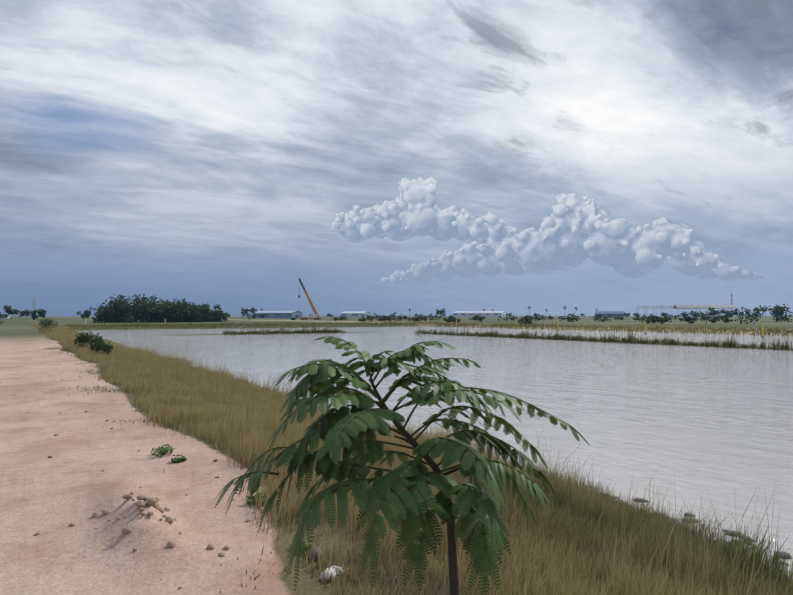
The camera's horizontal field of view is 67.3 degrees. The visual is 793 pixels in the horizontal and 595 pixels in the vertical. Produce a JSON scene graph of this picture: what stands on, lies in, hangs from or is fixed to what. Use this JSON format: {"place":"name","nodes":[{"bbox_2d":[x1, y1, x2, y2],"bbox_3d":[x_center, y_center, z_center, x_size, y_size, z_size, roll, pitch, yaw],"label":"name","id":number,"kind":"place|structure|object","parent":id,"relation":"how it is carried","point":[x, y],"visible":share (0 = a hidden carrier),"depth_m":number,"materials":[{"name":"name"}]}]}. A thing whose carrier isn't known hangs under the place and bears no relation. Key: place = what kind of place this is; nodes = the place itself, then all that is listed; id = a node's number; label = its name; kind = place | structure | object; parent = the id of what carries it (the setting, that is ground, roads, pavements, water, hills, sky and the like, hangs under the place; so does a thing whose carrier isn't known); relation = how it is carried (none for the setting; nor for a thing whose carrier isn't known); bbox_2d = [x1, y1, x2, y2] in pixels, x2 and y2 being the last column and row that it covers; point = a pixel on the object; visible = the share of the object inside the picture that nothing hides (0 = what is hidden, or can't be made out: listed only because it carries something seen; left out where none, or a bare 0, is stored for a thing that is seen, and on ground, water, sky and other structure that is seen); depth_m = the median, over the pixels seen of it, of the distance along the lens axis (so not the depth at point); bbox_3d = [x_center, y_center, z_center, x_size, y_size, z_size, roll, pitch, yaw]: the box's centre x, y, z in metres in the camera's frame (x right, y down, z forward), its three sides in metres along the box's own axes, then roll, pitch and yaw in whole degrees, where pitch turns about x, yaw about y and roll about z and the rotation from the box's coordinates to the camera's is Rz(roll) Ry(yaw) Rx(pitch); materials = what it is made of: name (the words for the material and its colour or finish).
{"place":"outdoors","nodes":[
{"label":"outdoors","id":0,"kind":"place"},
{"bbox_2d":[0,312,10,318],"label":"house","id":1,"kind":"structure","parent":0,"point":[3,313],"depth_m":498.04,"materials":[{"name":"white"}]},
{"bbox_2d":[58,339,331,412],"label":"grass","id":2,"kind":"structure","parent":0,"point":[129,385],"depth_m":17.65,"materials":[{"name":"plant"}]},
{"bbox_2d":[0,316,792,594],"bbox_3d":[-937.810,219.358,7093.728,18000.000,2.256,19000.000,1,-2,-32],"label":"ground","id":3,"kind":"structure","parent":0,"point":[59,491],"depth_m":5.52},
{"bbox_2d":[3,305,19,318],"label":"tree","id":4,"kind":"object","parent":3,"relation":"on","point":[8,310],"visible":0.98,"depth_m":268.35,"materials":[{"name":"green plant"}]},
{"bbox_2d":[18,312,31,317],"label":"house","id":5,"kind":"structure","parent":3,"relation":"on","point":[24,316],"depth_m":590.63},
{"bbox_2d":[20,309,31,316],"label":"tree","id":6,"kind":"object","parent":3,"relation":"on","point":[26,312],"visible":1,"depth_m":355.50,"materials":[{"name":"green plant"}]},
{"bbox_2d":[30,297,36,318],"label":"pylon","id":7,"kind":"object","parent":3,"relation":"on","point":[33,306],"visible":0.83,"depth_m":477.56,"materials":[{"name":"grey metal"}]},
{"bbox_2d":[31,309,46,320],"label":"tree","id":8,"kind":"object","parent":3,"relation":"on","point":[41,312],"visible":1,"depth_m":256.28,"materials":[{"name":"green plant"}]},
{"bbox_2d":[38,317,57,330],"bbox_3d":[-36.141,2.877,61.898,1.935,1.697,2.289,1,-2,-32],"label":"bush","id":9,"kind":"object","parent":3,"relation":"on","point":[49,322],"visible":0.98,"depth_m":61.71,"materials":[{"name":"green plant"}]},
{"bbox_2d":[76,310,90,318],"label":"tree","id":10,"kind":"object","parent":3,"relation":"on","point":[86,314],"visible":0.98,"depth_m":334.77,"materials":[{"name":"green plant"}]},
{"bbox_2d":[73,329,104,348],"bbox_3d":[-15.116,2.192,29.284,1.453,1.282,1.455,1,-2,-32],"label":"bush","id":11,"kind":"object","parent":3,"relation":"on","point":[82,339],"visible":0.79,"depth_m":29.09,"materials":[{"name":"green plant"}]},
{"bbox_2d":[31,322,156,353],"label":"grass","id":12,"kind":"structure","parent":3,"relation":"on","point":[57,332],"depth_m":56.19,"materials":[{"name":"plant"}]},
{"bbox_2d":[91,512,98,517],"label":"clod","id":13,"kind":"object","parent":3,"relation":"on","point":[95,514],"visible":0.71,"depth_m":4.89,"materials":[{"name":"brown soil"}]},
{"bbox_2d":[90,341,112,354],"bbox_3d":[-12.510,2.213,25.183,0.945,0.780,0.840,-1,-2,40],"label":"bush","id":14,"kind":"object","parent":3,"relation":"on","point":[98,345],"visible":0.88,"depth_m":25.01,"materials":[{"name":"green plant"}]},
{"bbox_2d":[102,509,110,514],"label":"clod","id":15,"kind":"object","parent":3,"relation":"on","point":[105,511],"visible":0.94,"depth_m":4.90,"materials":[{"name":"brown soil"}]},
{"bbox_2d":[91,305,125,322],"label":"tree","id":16,"kind":"object","parent":3,"relation":"on","point":[101,311],"visible":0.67,"depth_m":209.26,"materials":[{"name":"green plant"}]},
{"bbox_2d":[98,300,134,321],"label":"tree","id":17,"kind":"object","parent":3,"relation":"on","point":[115,308],"visible":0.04,"depth_m":221.08,"materials":[{"name":"green plant"}]},
{"bbox_2d":[122,528,131,533],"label":"clod","id":18,"kind":"object","parent":3,"relation":"on","point":[126,530],"visible":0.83,"depth_m":4.30,"materials":[{"name":"brown soil"}]},
{"bbox_2d":[103,293,153,322],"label":"tree","id":19,"kind":"object","parent":3,"relation":"on","point":[117,305],"visible":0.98,"depth_m":208.66,"materials":[{"name":"green plant"}]},
{"bbox_2d":[125,494,132,498],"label":"clod","id":20,"kind":"object","parent":3,"relation":"on","point":[128,496],"visible":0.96,"depth_m":4.88,"materials":[{"name":"brown soil"}]},
{"bbox_2d":[118,297,159,321],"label":"tree","id":21,"kind":"object","parent":3,"relation":"on","point":[149,304],"visible":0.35,"depth_m":219.90,"materials":[{"name":"green plant"}]},
{"bbox_2d":[137,495,143,499],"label":"clod","id":22,"kind":"object","parent":3,"relation":"on","point":[140,497],"visible":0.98,"depth_m":4.66,"materials":[{"name":"brown soil"}]},
{"bbox_2d":[137,501,144,506],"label":"clod","id":23,"kind":"object","parent":3,"relation":"on","point":[141,504],"visible":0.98,"depth_m":4.59,"materials":[{"name":"brown soil"}]},
{"bbox_2d":[132,294,157,321],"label":"tree","id":24,"kind":"object","parent":3,"relation":"on","point":[145,301],"visible":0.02,"depth_m":249.13,"materials":[{"name":"green plant"}]},
{"bbox_2d":[145,497,156,505],"bbox_3d":[-1.926,1.597,4.673,0.085,0.060,0.075,-2,13,-27],"label":"clod","id":25,"kind":"object","parent":3,"relation":"on","point":[151,501],"visible":1,"depth_m":4.65,"materials":[{"name":"brown soil"}]},
{"bbox_2d":[134,296,167,321],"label":"tree","id":26,"kind":"object","parent":3,"relation":"on","point":[150,308],"visible":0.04,"depth_m":231.39,"materials":[{"name":"green plant"}]},
{"bbox_2d":[155,506,164,513],"bbox_3d":[-1.855,1.666,4.663,0.076,0.056,0.064,1,-2,-24],"label":"clod","id":27,"kind":"object","parent":3,"relation":"on","point":[161,510],"visible":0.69,"depth_m":4.65,"materials":[{"name":"brown soil"}]},
{"bbox_2d":[138,300,182,322],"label":"tree","id":28,"kind":"object","parent":3,"relation":"on","point":[163,309],"visible":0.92,"depth_m":217.46,"materials":[{"name":"green plant"}]},
{"bbox_2d":[151,443,175,457],"bbox_3d":[-2.812,1.861,7.151,0.265,0.173,0.334,-1,-2,18],"label":"weed","id":29,"kind":"object","parent":3,"relation":"on","point":[164,451],"visible":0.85,"depth_m":7.14,"materials":[{"name":"green plant"}]},
{"bbox_2d":[165,516,173,523],"bbox_3d":[-1.731,1.702,4.532,0.073,0.055,0.058,16,15,10],"label":"clod","id":30,"kind":"object","parent":3,"relation":"on","point":[169,519],"visible":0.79,"depth_m":4.52,"materials":[{"name":"brown soil"}]},
{"bbox_2d":[152,299,188,321],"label":"tree","id":31,"kind":"object","parent":3,"relation":"on","point":[167,302],"visible":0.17,"depth_m":227.03,"materials":[{"name":"green plant"}]},
{"bbox_2d":[167,541,175,548],"bbox_3d":[-1.567,1.720,4.138,0.062,0.050,0.054,15,7,19],"label":"clod","id":32,"kind":"object","parent":3,"relation":"on","point":[171,544],"visible":0.94,"depth_m":4.12,"materials":[{"name":"brown soil"}]},
{"bbox_2d":[171,454,186,462],"bbox_3d":[-2.493,1.864,6.818,0.178,0.143,0.168,1,-2,-32],"label":"weed","id":33,"kind":"object","parent":3,"relation":"on","point":[178,459],"visible":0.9,"depth_m":6.79,"materials":[{"name":"green plant"}]},
{"bbox_2d":[170,298,191,320],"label":"tree","id":34,"kind":"object","parent":3,"relation":"on","point":[183,300],"visible":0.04,"depth_m":234.75,"materials":[{"name":"green plant"}]},
{"bbox_2d":[173,301,205,321],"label":"tree","id":35,"kind":"object","parent":3,"relation":"on","point":[185,315],"visible":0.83,"depth_m":222.51,"materials":[{"name":"green plant"}]},
{"bbox_2d":[187,303,212,321],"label":"tree","id":36,"kind":"object","parent":3,"relation":"on","point":[206,307],"visible":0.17,"depth_m":232.92,"materials":[{"name":"green plant"}]},
{"bbox_2d":[44,345,363,593],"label":"shoulder grass","id":37,"kind":"structure","parent":3,"relation":"on","point":[121,390],"depth_m":9.57,"materials":[{"name":"green plant"}]},
{"bbox_2d":[207,543,213,549],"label":"clod","id":38,"kind":"object","parent":3,"relation":"on","point":[210,546],"visible":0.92,"depth_m":4.14,"materials":[{"name":"brown soil"}]},
{"bbox_2d":[203,302,220,309],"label":"tree","id":39,"kind":"object","parent":3,"relation":"on","point":[217,306],"visible":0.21,"depth_m":287.46,"materials":[{"name":"green plant"}]},
{"bbox_2d":[200,309,227,321],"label":"tree","id":40,"kind":"object","parent":3,"relation":"on","point":[219,316],"visible":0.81,"depth_m":235.69,"materials":[{"name":"green plant"}]},
{"bbox_2d":[241,307,256,319],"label":"tree","id":41,"kind":"object","parent":3,"relation":"on","point":[246,310],"visible":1,"depth_m":320.68,"materials":[{"name":"green plant"}]},
{"bbox_2d":[245,490,268,505],"bbox_3d":[-1.211,1.781,5.232,0.202,0.169,0.244,1,-2,-32],"label":"weed","id":42,"kind":"object","parent":3,"relation":"on","point":[251,497],"visible":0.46,"depth_m":5.22,"materials":[{"name":"green plant"}]},
{"bbox_2d":[253,311,301,317],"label":"warehouse","id":43,"kind":"structure","parent":3,"relation":"on","point":[281,314],"depth_m":540.46,"materials":[{"name":"white metal"}]},
{"bbox_2d":[288,541,312,556],"bbox_3d":[-0.679,1.814,4.266,0.175,0.138,0.192,1,-2,-32],"label":"weed","id":44,"kind":"object","parent":3,"relation":"on","point":[304,547],"visible":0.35,"depth_m":4.23,"materials":[{"name":"green plant"}]},
{"bbox_2d":[298,278,320,319],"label":"mobile crane","id":45,"kind":"object","parent":3,"relation":"on","point":[314,317],"visible":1,"depth_m":340.50,"materials":[{"name":"orange metal"}]},
{"bbox_2d":[308,546,321,561],"bbox_3d":[-0.568,1.801,4.165,0.097,0.103,0.135,1,-2,-36],"label":"stone","id":46,"kind":"object","parent":3,"relation":"on","point":[316,555],"visible":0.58,"depth_m":4.13,"materials":[{"name":"stone"}]},
{"bbox_2d":[320,568,335,579],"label":"plastic litter","id":47,"kind":"object","parent":3,"relation":"on","point":[329,574],"visible":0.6,"depth_m":3.82,"materials":[{"name":"white plastic"}]},
{"bbox_2d":[330,566,343,574],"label":"plastic litter","id":48,"kind":"object","parent":3,"relation":"on","point":[338,570],"visible":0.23,"depth_m":3.95,"materials":[{"name":"white plastic"}]},
{"bbox_2d":[341,311,370,317],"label":"pale shed","id":49,"kind":"structure","parent":3,"relation":"on","point":[352,314],"depth_m":612.33,"materials":[{"name":"white metal"}]},
{"bbox_2d":[361,312,382,321],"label":"scrub","id":50,"kind":"object","parent":3,"relation":"on","point":[363,315],"visible":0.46,"depth_m":249.44,"materials":[{"name":"green plant"}]},
{"bbox_2d":[366,314,379,321],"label":"scrub","id":51,"kind":"object","parent":3,"relation":"on","point":[369,317],"visible":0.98,"depth_m":234.15,"materials":[{"name":"green plant"}]},
{"bbox_2d":[378,316,389,320],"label":"scrub","id":52,"kind":"object","parent":3,"relation":"on","point":[381,318],"visible":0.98,"depth_m":228.23,"materials":[{"name":"green plant"}]},
{"bbox_2d":[392,316,408,320],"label":"scrub","id":53,"kind":"object","parent":3,"relation":"on","point":[400,317],"visible":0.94,"depth_m":263.62,"materials":[{"name":"green plant"}]},
{"bbox_2d":[214,336,589,594],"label":"sapling","id":54,"kind":"object","parent":3,"relation":"on","point":[361,421],"visible":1,"depth_m":2.87,"materials":[{"name":"green plant"}]},
{"bbox_2d":[411,314,427,322],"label":"scrub","id":55,"kind":"object","parent":3,"relation":"on","point":[417,318],"visible":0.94,"depth_m":206.05,"materials":[{"name":"green plant"}]},
{"bbox_2d":[59,334,792,594],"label":"grass stalks","id":56,"kind":"object","parent":3,"relation":"on","point":[162,364],"depth_m":7.52,"materials":[{"name":"green plant"}]},
{"bbox_2d":[427,313,442,320],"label":"scrub","id":57,"kind":"object","parent":3,"relation":"on","point":[436,316],"visible":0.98,"depth_m":257.98,"materials":[{"name":"green plant"}]},
{"bbox_2d":[436,308,445,316],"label":"tree","id":58,"kind":"object","parent":3,"relation":"on","point":[441,312],"visible":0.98,"depth_m":418.38,"materials":[{"name":"green plant"}]},
{"bbox_2d":[446,315,458,322],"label":"scrub","id":59,"kind":"object","parent":3,"relation":"on","point":[451,319],"visible":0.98,"depth_m":195.62,"materials":[{"name":"green plant"}]},
{"bbox_2d":[127,392,792,594],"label":"grass","id":60,"kind":"structure","parent":3,"relation":"on","point":[249,447],"depth_m":5.70,"materials":[{"name":"green plant"}]},
{"bbox_2d":[472,315,484,321],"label":"scrub","id":61,"kind":"object","parent":3,"relation":"on","point":[480,319],"visible":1,"depth_m":215.35,"materials":[{"name":"green plant"}]},
{"bbox_2d":[453,311,505,316],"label":"white factory","id":62,"kind":"structure","parent":3,"relation":"on","point":[478,313],"depth_m":862.06,"materials":[{"name":"white metal"}]},
{"bbox_2d":[223,325,792,350],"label":"reeds","id":63,"kind":"object","parent":3,"relation":"on","point":[634,340],"visible":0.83,"depth_m":75.00,"materials":[{"name":"green plant"}]},
{"bbox_2d":[498,313,517,321],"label":"scrub","id":64,"kind":"object","parent":3,"relation":"on","point":[511,318],"visible":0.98,"depth_m":217.88,"materials":[{"name":"green plant"}]},
{"bbox_2d":[517,317,532,324],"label":"scrub","id":65,"kind":"object","parent":3,"relation":"on","point":[522,319],"visible":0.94,"depth_m":167.40,"materials":[{"name":"green plant"}]},
{"bbox_2d":[535,315,546,320],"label":"scrub","id":66,"kind":"object","parent":3,"relation":"on","point":[541,316],"visible":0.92,"depth_m":274.60,"materials":[{"name":"green plant"}]},
{"bbox_2d":[567,313,579,321],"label":"scrub","id":67,"kind":"object","parent":3,"relation":"on","point":[571,319],"visible":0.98,"depth_m":194.94,"materials":[{"name":"green plant"}]},
{"bbox_2d":[595,315,610,321],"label":"scrub","id":68,"kind":"object","parent":3,"relation":"on","point":[604,319],"visible":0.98,"depth_m":227.07,"materials":[{"name":"green plant"}]},
{"bbox_2d":[595,311,624,317],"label":"building","id":69,"kind":"structure","parent":3,"relation":"on","point":[614,314],"depth_m":746.33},
{"bbox_2d":[637,314,654,323],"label":"scrub","id":70,"kind":"object","parent":3,"relation":"on","point":[645,317],"visible":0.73,"depth_m":181.50,"materials":[{"name":"green plant"}]},
{"bbox_2d":[640,316,664,323],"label":"scrub","id":71,"kind":"object","parent":3,"relation":"on","point":[655,318],"visible":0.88,"depth_m":167.20,"materials":[{"name":"green plant"}]},
{"bbox_2d":[664,314,677,321],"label":"scrub","id":72,"kind":"object","parent":3,"relation":"on","point":[675,316],"visible":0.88,"depth_m":231.29,"materials":[{"name":"green plant"}]},
{"bbox_2d":[678,312,688,317],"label":"tree","id":73,"kind":"object","parent":3,"relation":"on","point":[684,314],"visible":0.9,"depth_m":466.96,"materials":[{"name":"green plant"}]},
{"bbox_2d":[636,305,737,317],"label":"building","id":74,"kind":"structure","parent":3,"relation":"on","point":[688,307],"depth_m":572.58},
{"bbox_2d":[683,316,696,324],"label":"scrub","id":75,"kind":"object","parent":3,"relation":"on","point":[689,320],"visible":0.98,"depth_m":163.56,"materials":[{"name":"green plant"}]},
{"bbox_2d":[689,310,699,316],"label":"tree","id":76,"kind":"object","parent":3,"relation":"on","point":[692,313],"visible":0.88,"depth_m":429.74,"materials":[{"name":"green plant"}]},
{"bbox_2d":[697,311,717,322],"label":"scrub","id":77,"kind":"object","parent":3,"relation":"on","point":[702,315],"visible":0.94,"depth_m":197.89,"materials":[{"name":"green plant"}]},
{"bbox_2d":[706,307,721,316],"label":"tree","id":78,"kind":"object","parent":3,"relation":"on","point":[713,312],"visible":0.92,"depth_m":367.24,"materials":[{"name":"green plant"}]},
{"bbox_2d":[709,316,720,322],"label":"scrub","id":79,"kind":"object","parent":3,"relation":"on","point":[713,321],"visible":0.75,"depth_m":197.90,"materials":[{"name":"green plant"}]},
{"bbox_2d":[717,314,728,322],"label":"scrub","id":80,"kind":"object","parent":3,"relation":"on","point":[723,317],"visible":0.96,"depth_m":206.00,"materials":[{"name":"green plant"}]},
{"bbox_2d":[720,309,733,316],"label":"tree","id":81,"kind":"object","parent":3,"relation":"on","point":[730,313],"visible":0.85,"depth_m":374.65,"materials":[{"name":"green plant"}]},
{"bbox_2d":[732,308,743,319],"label":"tree","id":82,"kind":"object","parent":3,"relation":"on","point":[735,311],"visible":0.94,"depth_m":380.32,"materials":[{"name":"green plant"}]},
{"bbox_2d":[734,312,758,323],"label":"scrub","id":83,"kind":"object","parent":3,"relation":"on","point":[751,317],"visible":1,"depth_m":168.33,"materials":[{"name":"green plant"}]},
{"bbox_2d":[744,305,765,318],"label":"tree","id":84,"kind":"object","parent":3,"relation":"on","point":[756,309],"visible":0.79,"depth_m":324.31,"materials":[{"name":"green plant"}]},
{"bbox_2d":[760,304,789,319],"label":"tree","id":85,"kind":"object","parent":3,"relation":"on","point":[782,310],"visible":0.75,"depth_m":318.00,"materials":[{"name":"green plant"}]},
{"bbox_2d":[770,305,792,316],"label":"tree","id":86,"kind":"object","parent":3,"relation":"on","point":[777,314],"visible":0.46,"depth_m":319.05,"materials":[{"name":"green plant"}]},
{"bbox_2d":[774,315,792,321],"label":"scrub","id":87,"kind":"object","parent":3,"relation":"on","point":[786,318],"visible":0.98,"depth_m":214.22,"materials":[{"name":"green plant"}]},
{"bbox_2d":[0,0,792,315],"label":"sky","id":88,"kind":"structure","parent":0,"point":[208,152],"materials":[{"name":"grey"}]},
{"bbox_2d":[64,320,792,335],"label":"bank grass","id":89,"kind":"structure","parent":0,"point":[534,325],"depth_m":141.12,"materials":[{"name":"plant"}]},
{"bbox_2d":[73,326,792,575],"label":"water","id":90,"kind":"structure","parent":0,"point":[698,421],"depth_m":23.46,"materials":[{"name":"grey liquid"}]},
{"bbox_2d":[633,498,648,502],"bbox_3d":[4.201,3.503,10.239,0.275,0.105,0.190,6,-12,0],"label":"shore stone","id":91,"kind":"object","parent":90,"relation":"in","point":[641,499],"visible":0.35,"depth_m":10.17,"materials":[{"name":"grey stone"}]},
{"bbox_2d":[684,512,695,516],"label":"shore stone","id":92,"kind":"object","parent":90,"relation":"in","point":[689,515],"visible":0.52,"depth_m":9.43,"materials":[{"name":"grey stone"}]},
{"bbox_2d":[683,517,698,522],"bbox_3d":[4.556,3.472,9.211,0.281,0.109,0.204,7,14,9],"label":"shore stone","id":93,"kind":"object","parent":90,"relation":"in","point":[695,519],"visible":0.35,"depth_m":9.19,"materials":[{"name":"grey stone"}]},
{"bbox_2d":[725,531,741,536],"bbox_3d":[4.898,3.449,8.662,0.256,0.110,0.208,-2,-13,-5],"label":"shore stone","id":94,"kind":"object","parent":90,"relation":"in","point":[730,532],"visible":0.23,"depth_m":8.63,"materials":[{"name":"grey stone"}]},
{"bbox_2d":[776,551,791,557],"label":"shore stone","id":95,"kind":"object","parent":90,"relation":"in","point":[785,555],"visible":0.29,"depth_m":7.83,"materials":[{"name":"grey stone"}]},
{"bbox_2d":[330,176,765,284],"bbox_3d":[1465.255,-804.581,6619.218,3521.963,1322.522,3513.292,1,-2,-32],"label":"cloud","id":96,"kind":"structure","parent":0,"point":[574,230],"depth_m":6541.70,"materials":[{"name":"white"}]}
]}

